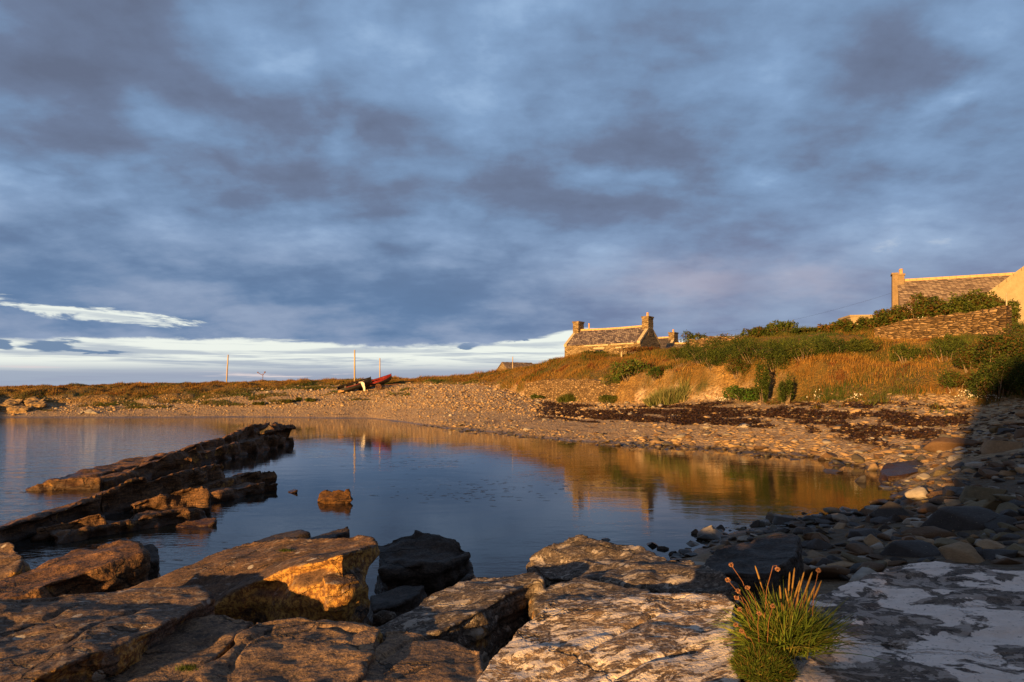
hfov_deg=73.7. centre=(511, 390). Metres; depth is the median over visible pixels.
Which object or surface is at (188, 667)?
moss patch
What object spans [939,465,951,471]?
beach stone
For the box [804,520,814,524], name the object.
beach stone
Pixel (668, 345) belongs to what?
shed
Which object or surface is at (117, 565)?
rock slab
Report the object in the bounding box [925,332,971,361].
shrub
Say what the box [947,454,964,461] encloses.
beach stone
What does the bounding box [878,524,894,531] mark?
beach stone
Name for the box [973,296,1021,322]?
hedge shrub
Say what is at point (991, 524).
beach stone
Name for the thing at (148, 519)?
reef ledge
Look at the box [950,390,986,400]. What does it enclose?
mayweed
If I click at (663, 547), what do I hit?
stone
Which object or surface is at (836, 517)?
beach stone
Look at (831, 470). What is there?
beach stone
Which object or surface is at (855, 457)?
beach stone
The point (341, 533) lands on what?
rock slab
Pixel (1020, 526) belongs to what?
beach stone
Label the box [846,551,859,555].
beach stone
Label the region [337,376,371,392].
rowing boat
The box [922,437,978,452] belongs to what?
stone
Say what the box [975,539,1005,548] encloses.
beach stone
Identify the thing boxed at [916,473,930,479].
beach stone
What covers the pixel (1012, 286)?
farmhouse
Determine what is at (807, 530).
beach stone
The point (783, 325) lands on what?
shrub
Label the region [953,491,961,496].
beach stone
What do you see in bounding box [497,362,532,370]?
shed
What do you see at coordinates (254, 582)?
rock slab
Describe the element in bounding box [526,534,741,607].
rock
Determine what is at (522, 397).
cobbles
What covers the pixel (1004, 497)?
beach stone
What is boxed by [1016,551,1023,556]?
beach stone
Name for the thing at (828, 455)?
stone
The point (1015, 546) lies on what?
beach stone
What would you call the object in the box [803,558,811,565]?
beach stone
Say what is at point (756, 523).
stone
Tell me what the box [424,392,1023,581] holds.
beach stones
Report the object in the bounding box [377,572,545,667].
rock slab
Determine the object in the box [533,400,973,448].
cast seaweed
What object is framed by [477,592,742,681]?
rock slab
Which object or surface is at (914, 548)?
stone
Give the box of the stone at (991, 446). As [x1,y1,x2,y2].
[979,440,1022,453]
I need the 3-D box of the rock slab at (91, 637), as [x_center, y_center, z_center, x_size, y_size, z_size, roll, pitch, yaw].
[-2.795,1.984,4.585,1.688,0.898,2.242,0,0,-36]
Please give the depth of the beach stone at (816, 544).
10.06 m
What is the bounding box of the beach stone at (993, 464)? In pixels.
[988,462,1005,467]
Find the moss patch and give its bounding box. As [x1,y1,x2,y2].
[175,662,203,671]
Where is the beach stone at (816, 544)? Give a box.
[806,538,833,549]
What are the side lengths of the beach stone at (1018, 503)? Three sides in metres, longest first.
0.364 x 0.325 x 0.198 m
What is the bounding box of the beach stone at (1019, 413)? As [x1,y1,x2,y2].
[1014,410,1023,415]
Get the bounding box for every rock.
[0,397,24,409]
[0,542,30,580]
[2,405,33,413]
[23,396,47,408]
[143,544,160,579]
[317,489,352,503]
[322,573,361,612]
[367,586,426,623]
[372,610,396,626]
[374,559,475,596]
[378,530,470,595]
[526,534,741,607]
[528,577,649,620]
[704,533,803,619]
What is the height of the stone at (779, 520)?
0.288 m
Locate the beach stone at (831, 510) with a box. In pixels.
[823,507,840,513]
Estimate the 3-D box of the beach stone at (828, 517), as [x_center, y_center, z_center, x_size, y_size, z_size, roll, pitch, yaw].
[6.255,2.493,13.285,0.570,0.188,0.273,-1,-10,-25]
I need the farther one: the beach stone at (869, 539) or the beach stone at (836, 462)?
the beach stone at (836, 462)
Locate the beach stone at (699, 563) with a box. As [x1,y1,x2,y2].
[693,561,704,564]
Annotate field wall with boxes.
[689,335,755,347]
[874,305,1011,339]
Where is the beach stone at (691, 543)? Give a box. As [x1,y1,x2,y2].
[686,540,698,545]
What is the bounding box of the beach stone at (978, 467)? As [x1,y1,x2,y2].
[973,466,989,468]
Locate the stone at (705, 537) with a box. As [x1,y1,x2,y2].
[696,534,715,539]
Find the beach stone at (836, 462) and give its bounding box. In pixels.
[832,460,844,465]
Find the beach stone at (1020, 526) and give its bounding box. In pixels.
[1015,524,1023,529]
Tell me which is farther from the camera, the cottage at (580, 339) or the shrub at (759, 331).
the cottage at (580, 339)
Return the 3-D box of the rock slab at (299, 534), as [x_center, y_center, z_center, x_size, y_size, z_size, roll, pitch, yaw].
[-2.598,1.786,7.663,0.672,0.389,0.469,0,0,-34]
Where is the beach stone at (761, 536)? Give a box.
[753,532,784,538]
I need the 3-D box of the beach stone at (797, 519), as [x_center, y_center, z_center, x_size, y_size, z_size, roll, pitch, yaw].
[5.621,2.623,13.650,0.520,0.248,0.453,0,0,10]
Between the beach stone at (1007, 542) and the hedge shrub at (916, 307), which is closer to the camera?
the beach stone at (1007, 542)
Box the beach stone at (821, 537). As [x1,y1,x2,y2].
[811,533,829,542]
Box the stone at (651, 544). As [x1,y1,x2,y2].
[647,542,657,545]
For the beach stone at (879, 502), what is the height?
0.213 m
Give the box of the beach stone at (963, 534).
[957,532,969,536]
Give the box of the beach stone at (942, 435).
[939,434,953,437]
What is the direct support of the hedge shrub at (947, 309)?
on the ground at (626, 392)
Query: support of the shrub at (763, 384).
on the ground at (626, 392)
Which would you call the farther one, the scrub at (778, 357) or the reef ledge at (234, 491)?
the scrub at (778, 357)
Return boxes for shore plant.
[252,401,264,405]
[278,399,296,402]
[304,398,316,401]
[722,384,762,402]
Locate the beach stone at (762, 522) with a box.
[752,519,769,525]
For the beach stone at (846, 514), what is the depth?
14.03 m
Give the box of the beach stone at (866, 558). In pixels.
[857,556,872,560]
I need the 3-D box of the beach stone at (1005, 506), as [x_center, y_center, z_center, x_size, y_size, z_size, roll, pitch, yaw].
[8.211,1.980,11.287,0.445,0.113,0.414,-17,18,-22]
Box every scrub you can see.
[598,394,617,403]
[600,372,628,384]
[643,363,672,380]
[666,344,697,360]
[695,345,732,370]
[723,353,753,378]
[750,344,801,373]
[776,371,793,403]
[784,339,827,361]
[813,336,863,354]
[846,336,881,352]
[887,341,926,363]
[937,369,979,391]
[972,342,1005,368]
[995,353,1023,392]
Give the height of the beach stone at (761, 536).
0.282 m
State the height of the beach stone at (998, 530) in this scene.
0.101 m
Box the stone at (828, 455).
[818,452,837,460]
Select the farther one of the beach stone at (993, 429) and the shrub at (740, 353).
the shrub at (740, 353)
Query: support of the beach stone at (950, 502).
on the ground at (626, 392)
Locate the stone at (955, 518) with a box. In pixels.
[922,506,1000,531]
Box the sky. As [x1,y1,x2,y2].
[0,0,1023,386]
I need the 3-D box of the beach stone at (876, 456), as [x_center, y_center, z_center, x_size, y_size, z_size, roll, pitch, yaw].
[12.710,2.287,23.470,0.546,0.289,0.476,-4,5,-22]
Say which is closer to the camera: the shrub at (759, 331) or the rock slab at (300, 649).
the rock slab at (300, 649)
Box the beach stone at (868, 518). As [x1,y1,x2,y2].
[865,515,870,522]
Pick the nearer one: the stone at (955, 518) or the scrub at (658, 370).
the stone at (955, 518)
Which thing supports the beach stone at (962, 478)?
on the ground at (626, 392)
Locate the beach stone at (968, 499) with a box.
[963,498,977,501]
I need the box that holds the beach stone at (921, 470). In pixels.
[917,468,927,472]
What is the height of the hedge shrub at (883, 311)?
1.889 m
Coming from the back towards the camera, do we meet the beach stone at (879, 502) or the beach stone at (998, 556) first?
the beach stone at (879, 502)
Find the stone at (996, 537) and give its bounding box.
[991,532,1023,540]
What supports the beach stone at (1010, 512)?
on the ground at (626, 392)
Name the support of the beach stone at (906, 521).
on the ground at (626, 392)
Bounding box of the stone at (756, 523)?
[749,520,759,526]
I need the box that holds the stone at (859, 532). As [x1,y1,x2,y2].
[848,528,882,537]
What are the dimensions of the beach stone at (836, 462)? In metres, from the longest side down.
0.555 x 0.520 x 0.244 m
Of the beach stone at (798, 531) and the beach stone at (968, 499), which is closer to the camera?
the beach stone at (798, 531)
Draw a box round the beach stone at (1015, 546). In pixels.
[1006,543,1023,551]
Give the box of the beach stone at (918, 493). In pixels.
[905,487,927,499]
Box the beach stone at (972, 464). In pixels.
[964,462,983,466]
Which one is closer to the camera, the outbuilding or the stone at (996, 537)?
the stone at (996, 537)
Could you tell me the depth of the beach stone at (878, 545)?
9.71 m
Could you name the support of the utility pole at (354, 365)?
on the ground at (626, 392)
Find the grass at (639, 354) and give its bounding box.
[0,319,1023,415]
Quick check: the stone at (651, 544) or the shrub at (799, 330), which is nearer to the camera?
the stone at (651, 544)
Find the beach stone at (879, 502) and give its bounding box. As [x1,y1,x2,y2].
[869,499,887,504]
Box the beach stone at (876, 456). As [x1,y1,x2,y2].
[873,454,885,458]
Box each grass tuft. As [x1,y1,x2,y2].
[556,392,579,402]
[641,364,692,406]
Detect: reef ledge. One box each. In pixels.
[0,464,224,543]
[26,476,103,490]
[30,514,108,541]
[43,422,295,482]
[48,507,206,543]
[80,476,146,513]
[100,448,201,487]
[130,486,211,518]
[160,457,191,476]
[171,471,276,493]
[176,517,216,527]
[198,435,293,463]
[209,482,277,501]
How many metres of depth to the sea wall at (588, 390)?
58.30 m
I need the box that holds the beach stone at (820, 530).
[814,529,828,533]
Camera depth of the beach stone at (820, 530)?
11.48 m
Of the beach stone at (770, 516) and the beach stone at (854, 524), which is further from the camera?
the beach stone at (770, 516)
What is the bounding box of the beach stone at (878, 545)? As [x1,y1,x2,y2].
[869,542,884,548]
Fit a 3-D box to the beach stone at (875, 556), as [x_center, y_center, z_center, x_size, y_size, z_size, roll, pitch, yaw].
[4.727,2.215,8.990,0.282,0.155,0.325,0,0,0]
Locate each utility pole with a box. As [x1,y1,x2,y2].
[226,355,228,381]
[354,350,354,380]
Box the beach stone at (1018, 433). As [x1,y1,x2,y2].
[1014,428,1023,437]
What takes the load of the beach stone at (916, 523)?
on the ground at (626, 392)
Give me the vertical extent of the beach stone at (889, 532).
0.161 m
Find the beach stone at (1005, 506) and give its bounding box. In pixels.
[995,502,1020,513]
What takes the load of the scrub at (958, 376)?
on the ground at (626, 392)
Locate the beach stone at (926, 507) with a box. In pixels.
[917,502,938,513]
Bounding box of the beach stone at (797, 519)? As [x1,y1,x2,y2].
[781,515,799,520]
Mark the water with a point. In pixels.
(657, 500)
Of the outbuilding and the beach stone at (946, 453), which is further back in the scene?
the outbuilding
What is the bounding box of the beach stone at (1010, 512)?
[1000,509,1021,516]
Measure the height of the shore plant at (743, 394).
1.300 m
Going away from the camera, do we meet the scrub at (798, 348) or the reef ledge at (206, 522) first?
the reef ledge at (206, 522)
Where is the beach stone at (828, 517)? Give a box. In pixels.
[819,515,832,521]
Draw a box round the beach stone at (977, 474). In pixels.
[973,467,1007,477]
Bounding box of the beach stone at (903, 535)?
[892,534,914,540]
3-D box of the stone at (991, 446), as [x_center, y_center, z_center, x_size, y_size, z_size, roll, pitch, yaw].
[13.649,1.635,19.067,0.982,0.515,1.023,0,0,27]
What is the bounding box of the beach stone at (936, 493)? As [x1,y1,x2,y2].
[930,490,942,496]
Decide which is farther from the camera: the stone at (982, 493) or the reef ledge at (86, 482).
the reef ledge at (86, 482)
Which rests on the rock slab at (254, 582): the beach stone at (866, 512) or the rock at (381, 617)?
the rock at (381, 617)
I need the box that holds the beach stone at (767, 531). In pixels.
[763,530,773,533]
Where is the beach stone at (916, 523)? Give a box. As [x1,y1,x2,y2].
[910,521,923,526]
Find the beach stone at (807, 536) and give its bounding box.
[802,533,825,539]
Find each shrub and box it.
[680,329,709,346]
[681,337,731,364]
[717,333,745,340]
[724,332,795,363]
[739,326,778,338]
[754,364,770,402]
[766,320,798,333]
[782,326,819,332]
[817,321,852,332]
[835,319,874,332]
[852,315,898,332]
[870,305,915,326]
[885,293,934,323]
[909,292,960,318]
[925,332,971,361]
[929,292,979,314]
[949,288,1003,313]
[950,342,981,372]
[963,358,1023,401]
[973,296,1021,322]
[973,320,1023,376]
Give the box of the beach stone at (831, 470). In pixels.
[823,468,842,472]
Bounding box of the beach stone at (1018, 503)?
[1009,499,1023,506]
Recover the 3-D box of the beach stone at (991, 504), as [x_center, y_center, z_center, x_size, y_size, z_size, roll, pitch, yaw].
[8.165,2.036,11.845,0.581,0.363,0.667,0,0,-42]
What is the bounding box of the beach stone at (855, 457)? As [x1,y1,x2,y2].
[851,453,865,462]
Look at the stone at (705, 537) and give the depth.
11.88 m
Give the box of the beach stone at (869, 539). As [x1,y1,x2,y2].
[864,534,883,544]
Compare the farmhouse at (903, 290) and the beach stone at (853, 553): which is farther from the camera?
the farmhouse at (903, 290)
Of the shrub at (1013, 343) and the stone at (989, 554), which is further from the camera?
the shrub at (1013, 343)
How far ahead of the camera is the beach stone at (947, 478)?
16.29 m
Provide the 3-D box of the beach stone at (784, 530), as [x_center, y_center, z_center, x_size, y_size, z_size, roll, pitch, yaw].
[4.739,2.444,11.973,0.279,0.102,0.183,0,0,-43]
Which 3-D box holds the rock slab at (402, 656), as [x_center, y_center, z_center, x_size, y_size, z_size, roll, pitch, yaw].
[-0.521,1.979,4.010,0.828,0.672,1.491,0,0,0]
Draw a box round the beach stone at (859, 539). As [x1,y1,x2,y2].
[847,536,866,541]
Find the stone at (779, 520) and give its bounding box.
[772,516,795,525]
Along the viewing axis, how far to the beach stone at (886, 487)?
18.17 m
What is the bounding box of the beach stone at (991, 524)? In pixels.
[984,515,1017,530]
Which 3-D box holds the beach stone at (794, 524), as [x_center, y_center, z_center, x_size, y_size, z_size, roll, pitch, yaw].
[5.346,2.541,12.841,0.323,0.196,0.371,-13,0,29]
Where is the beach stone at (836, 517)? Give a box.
[831,513,850,521]
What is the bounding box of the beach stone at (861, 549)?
[845,543,873,555]
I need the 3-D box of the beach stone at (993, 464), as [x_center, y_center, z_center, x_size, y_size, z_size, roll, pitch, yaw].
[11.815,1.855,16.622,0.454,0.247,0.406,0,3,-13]
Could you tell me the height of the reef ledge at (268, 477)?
1.346 m
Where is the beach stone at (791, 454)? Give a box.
[783,453,800,455]
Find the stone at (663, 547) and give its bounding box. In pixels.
[657,546,668,549]
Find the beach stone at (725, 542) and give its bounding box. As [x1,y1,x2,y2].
[720,541,731,545]
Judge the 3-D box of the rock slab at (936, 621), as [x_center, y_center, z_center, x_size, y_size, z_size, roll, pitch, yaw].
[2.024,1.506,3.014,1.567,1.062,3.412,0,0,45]
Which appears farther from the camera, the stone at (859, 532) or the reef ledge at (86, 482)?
the reef ledge at (86, 482)
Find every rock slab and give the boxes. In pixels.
[0,540,150,599]
[0,585,214,681]
[94,615,252,681]
[118,535,379,625]
[182,617,382,681]
[257,530,310,541]
[308,526,349,538]
[361,631,485,681]
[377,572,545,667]
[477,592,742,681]
[790,561,1023,681]
[879,460,926,481]
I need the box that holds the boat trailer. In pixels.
[371,383,400,389]
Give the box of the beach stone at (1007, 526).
[997,522,1020,531]
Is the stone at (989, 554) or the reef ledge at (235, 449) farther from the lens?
the reef ledge at (235, 449)
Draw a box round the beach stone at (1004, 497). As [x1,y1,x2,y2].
[993,494,1015,501]
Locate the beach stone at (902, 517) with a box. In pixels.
[898,515,910,520]
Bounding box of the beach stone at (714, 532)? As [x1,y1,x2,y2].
[697,525,722,540]
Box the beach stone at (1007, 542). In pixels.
[1003,541,1017,544]
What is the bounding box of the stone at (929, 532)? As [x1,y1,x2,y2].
[901,526,957,538]
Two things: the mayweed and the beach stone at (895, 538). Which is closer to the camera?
the beach stone at (895, 538)
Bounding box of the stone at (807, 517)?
[802,515,820,520]
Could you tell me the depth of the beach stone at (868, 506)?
14.66 m
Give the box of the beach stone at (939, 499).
[928,495,950,503]
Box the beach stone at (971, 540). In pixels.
[959,537,974,543]
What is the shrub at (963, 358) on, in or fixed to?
on the ground at (626, 392)
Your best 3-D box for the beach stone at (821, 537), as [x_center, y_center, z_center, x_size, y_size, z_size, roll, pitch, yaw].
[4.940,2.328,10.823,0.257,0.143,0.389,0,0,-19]
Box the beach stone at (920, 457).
[917,455,925,460]
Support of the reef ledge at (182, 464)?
in the water
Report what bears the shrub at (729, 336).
on the field wall at (701, 341)
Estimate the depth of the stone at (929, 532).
10.30 m
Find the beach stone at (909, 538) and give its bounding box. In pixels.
[900,536,918,539]
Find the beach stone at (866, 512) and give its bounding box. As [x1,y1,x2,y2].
[859,508,872,515]
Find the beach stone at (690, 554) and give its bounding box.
[684,552,696,555]
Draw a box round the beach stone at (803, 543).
[801,540,810,545]
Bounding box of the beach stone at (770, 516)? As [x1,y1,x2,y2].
[765,512,779,520]
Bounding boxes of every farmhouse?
[890,269,1014,311]
[987,266,1023,322]
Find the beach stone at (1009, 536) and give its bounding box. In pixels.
[998,533,1020,540]
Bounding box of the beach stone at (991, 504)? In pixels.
[964,500,1003,509]
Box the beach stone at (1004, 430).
[997,428,1015,432]
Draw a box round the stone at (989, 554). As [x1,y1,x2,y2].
[981,549,1017,559]
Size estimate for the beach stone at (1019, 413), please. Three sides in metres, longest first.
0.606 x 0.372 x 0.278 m
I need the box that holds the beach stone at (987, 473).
[978,468,998,478]
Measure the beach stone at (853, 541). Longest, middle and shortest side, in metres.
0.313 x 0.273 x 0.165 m
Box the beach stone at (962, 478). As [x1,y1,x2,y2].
[955,477,969,480]
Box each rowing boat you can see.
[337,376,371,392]
[359,374,391,389]
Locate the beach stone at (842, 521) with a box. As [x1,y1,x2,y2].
[832,519,847,527]
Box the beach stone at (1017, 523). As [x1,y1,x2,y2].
[1013,521,1023,525]
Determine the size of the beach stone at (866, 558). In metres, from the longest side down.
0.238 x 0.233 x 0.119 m
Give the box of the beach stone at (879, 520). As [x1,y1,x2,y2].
[870,516,896,523]
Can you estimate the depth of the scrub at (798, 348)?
40.97 m
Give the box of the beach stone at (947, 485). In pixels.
[941,483,954,486]
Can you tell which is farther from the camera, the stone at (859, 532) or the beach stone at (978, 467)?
the beach stone at (978, 467)
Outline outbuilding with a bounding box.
[838,314,881,322]
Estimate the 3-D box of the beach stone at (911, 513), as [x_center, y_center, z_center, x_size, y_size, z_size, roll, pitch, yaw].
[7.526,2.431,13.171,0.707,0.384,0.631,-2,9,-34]
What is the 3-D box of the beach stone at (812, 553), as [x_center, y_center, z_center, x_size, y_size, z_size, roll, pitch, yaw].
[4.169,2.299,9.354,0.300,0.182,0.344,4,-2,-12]
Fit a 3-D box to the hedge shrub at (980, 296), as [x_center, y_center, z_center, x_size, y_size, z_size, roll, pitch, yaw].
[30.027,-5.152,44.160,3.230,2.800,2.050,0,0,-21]
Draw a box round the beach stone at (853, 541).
[844,540,866,548]
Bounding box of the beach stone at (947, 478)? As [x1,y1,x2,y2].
[942,477,954,480]
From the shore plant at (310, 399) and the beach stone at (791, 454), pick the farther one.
the shore plant at (310, 399)
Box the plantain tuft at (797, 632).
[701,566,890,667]
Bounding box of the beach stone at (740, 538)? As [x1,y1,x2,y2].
[737,535,749,541]
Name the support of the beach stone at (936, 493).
on the ground at (626, 392)
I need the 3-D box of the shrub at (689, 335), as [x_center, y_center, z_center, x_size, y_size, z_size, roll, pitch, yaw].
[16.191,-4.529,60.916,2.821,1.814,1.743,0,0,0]
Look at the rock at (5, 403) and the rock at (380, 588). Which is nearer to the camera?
the rock at (380, 588)
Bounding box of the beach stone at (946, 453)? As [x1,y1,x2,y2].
[940,451,957,457]
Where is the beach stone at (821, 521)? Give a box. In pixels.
[815,518,834,524]
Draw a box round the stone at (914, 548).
[879,540,940,557]
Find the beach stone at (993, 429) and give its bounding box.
[989,426,1006,432]
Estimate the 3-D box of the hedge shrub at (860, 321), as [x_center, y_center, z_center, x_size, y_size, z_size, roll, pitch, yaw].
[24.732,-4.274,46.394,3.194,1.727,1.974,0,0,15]
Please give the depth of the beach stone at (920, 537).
10.06 m
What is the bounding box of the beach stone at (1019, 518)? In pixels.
[1013,516,1023,520]
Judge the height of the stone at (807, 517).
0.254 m
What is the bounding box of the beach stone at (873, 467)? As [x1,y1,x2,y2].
[866,463,878,470]
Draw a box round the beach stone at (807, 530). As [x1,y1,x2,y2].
[803,527,815,533]
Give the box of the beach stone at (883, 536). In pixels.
[877,533,891,540]
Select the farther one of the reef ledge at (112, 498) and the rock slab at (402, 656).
the reef ledge at (112, 498)
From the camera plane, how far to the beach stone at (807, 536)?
11.03 m
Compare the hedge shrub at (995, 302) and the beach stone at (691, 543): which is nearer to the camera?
the beach stone at (691, 543)
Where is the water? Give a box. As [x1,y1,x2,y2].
[0,417,898,599]
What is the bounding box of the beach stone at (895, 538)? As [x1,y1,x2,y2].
[890,536,901,539]
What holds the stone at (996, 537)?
on the ground at (626, 392)
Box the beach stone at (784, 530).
[775,528,789,532]
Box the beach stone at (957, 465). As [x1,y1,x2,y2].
[952,462,964,469]
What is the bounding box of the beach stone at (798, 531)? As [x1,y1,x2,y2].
[793,528,802,534]
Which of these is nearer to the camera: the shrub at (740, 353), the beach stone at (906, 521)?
the beach stone at (906, 521)
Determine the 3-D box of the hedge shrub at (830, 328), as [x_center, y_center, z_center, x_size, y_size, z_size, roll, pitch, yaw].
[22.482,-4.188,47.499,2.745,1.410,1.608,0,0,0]
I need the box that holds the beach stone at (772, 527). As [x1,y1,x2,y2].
[768,524,776,529]
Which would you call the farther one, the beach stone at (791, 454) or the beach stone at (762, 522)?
the beach stone at (791, 454)
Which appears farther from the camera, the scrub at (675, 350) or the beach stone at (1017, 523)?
the scrub at (675, 350)
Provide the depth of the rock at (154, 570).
8.51 m
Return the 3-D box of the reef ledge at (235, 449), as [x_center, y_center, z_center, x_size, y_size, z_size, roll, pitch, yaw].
[-11.293,2.802,28.183,1.473,1.728,10.576,0,0,0]
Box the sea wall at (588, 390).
[524,378,619,401]
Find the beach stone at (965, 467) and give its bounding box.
[961,465,977,470]
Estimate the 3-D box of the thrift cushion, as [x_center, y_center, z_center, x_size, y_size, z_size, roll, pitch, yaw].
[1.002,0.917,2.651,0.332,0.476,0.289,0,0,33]
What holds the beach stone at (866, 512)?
on the ground at (626, 392)
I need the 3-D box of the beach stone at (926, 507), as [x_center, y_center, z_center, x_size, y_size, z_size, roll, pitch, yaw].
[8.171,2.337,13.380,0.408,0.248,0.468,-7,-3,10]
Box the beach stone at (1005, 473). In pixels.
[998,470,1015,475]
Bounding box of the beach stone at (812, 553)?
[806,549,826,557]
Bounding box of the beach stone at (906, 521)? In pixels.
[902,518,920,523]
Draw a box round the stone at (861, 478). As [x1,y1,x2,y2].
[854,475,865,481]
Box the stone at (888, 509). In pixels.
[869,501,910,517]
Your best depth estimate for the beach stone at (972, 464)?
17.18 m
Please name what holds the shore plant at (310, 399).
on the ground at (626, 392)
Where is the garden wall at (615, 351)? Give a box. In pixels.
[608,347,635,355]
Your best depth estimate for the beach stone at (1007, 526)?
9.90 m
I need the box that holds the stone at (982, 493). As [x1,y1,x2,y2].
[959,485,1007,502]
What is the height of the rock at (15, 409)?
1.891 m
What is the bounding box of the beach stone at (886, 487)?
[878,485,894,488]
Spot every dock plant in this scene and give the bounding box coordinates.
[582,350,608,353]
[610,358,652,380]
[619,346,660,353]
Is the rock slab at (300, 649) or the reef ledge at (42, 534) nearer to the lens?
the rock slab at (300, 649)
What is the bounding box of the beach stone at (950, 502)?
[944,499,960,505]
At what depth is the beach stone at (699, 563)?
9.42 m
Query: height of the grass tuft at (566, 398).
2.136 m
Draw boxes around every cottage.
[564,312,660,355]
[658,329,678,348]
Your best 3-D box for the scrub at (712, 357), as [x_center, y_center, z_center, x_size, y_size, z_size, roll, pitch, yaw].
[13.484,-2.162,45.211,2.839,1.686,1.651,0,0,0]
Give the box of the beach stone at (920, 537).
[915,536,927,539]
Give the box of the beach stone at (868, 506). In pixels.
[863,505,876,508]
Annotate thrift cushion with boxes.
[725,563,820,681]
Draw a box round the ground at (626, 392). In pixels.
[0,328,1023,675]
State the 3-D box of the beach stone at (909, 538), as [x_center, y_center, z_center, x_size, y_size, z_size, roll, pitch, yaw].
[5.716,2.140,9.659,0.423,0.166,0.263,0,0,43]
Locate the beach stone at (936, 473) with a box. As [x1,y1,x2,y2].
[930,470,947,476]
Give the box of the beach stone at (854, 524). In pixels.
[849,521,858,526]
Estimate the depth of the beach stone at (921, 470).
19.43 m
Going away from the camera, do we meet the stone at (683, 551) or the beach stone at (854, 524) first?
the stone at (683, 551)
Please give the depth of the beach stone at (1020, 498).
11.82 m
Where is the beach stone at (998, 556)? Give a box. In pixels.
[995,555,1004,558]
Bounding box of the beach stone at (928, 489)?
[925,487,934,491]
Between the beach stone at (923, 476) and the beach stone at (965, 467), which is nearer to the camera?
the beach stone at (965, 467)
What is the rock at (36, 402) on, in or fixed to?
on the ground at (626, 392)
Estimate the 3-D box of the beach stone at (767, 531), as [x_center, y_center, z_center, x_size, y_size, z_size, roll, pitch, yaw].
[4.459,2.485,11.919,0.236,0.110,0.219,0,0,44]
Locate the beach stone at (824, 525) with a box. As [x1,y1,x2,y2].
[819,524,831,527]
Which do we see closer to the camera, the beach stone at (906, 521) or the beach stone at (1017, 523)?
the beach stone at (1017, 523)
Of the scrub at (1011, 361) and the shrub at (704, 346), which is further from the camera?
the shrub at (704, 346)
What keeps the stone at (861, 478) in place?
in the water
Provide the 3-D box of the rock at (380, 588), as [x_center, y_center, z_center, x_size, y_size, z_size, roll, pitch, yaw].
[-0.983,2.522,8.116,1.296,0.833,1.030,0,0,-10]
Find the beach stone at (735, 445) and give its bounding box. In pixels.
[728,443,739,447]
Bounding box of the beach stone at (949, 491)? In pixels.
[942,487,963,495]
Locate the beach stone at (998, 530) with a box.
[994,528,1013,532]
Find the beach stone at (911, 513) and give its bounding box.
[904,509,917,516]
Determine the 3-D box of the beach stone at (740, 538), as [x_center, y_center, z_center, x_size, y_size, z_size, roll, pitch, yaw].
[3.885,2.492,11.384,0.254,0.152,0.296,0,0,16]
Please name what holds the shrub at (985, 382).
on the ground at (626, 392)
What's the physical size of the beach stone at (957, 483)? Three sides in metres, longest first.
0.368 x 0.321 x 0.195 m
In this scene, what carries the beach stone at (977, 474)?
on the ground at (626, 392)
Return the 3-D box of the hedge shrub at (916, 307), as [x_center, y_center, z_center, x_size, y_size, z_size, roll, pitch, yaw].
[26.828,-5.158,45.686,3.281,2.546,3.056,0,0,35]
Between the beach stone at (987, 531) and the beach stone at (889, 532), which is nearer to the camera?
the beach stone at (987, 531)
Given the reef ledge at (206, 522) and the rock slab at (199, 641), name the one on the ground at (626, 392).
the rock slab at (199, 641)
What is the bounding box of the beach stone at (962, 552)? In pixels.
[938,541,984,562]
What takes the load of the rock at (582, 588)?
on the ground at (626, 392)
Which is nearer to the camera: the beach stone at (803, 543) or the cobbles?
the beach stone at (803, 543)
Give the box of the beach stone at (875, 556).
[865,554,883,559]
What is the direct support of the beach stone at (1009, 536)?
on the ground at (626, 392)
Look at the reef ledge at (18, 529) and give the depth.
13.96 m
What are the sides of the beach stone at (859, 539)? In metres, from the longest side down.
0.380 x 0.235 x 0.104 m
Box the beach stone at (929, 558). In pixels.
[917,557,935,561]
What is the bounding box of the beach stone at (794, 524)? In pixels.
[788,520,805,527]
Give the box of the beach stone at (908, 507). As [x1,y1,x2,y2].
[904,505,914,509]
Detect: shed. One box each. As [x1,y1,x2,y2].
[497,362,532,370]
[665,342,686,349]
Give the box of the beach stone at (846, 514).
[839,512,851,515]
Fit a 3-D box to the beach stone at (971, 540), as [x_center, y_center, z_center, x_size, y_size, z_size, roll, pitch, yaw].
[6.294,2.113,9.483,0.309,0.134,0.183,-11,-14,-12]
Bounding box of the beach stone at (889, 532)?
[883,529,896,535]
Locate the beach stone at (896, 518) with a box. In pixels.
[888,515,902,521]
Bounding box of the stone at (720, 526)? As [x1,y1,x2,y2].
[716,524,724,529]
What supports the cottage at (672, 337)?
on the ground at (626, 392)
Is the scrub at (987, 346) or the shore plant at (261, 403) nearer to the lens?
the scrub at (987, 346)
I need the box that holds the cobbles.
[0,381,683,428]
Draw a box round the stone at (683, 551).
[678,549,691,554]
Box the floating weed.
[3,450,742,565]
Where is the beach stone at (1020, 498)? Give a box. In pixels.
[1016,495,1023,501]
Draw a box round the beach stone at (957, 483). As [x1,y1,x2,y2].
[953,479,964,486]
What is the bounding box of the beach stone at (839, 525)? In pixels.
[833,523,845,528]
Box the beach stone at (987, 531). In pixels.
[984,529,996,536]
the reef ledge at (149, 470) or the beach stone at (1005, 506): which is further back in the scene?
the reef ledge at (149, 470)
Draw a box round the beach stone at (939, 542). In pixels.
[934,538,958,547]
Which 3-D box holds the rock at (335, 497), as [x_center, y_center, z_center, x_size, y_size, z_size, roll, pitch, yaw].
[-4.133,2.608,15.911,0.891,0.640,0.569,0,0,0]
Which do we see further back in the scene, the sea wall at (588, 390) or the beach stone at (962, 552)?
the sea wall at (588, 390)

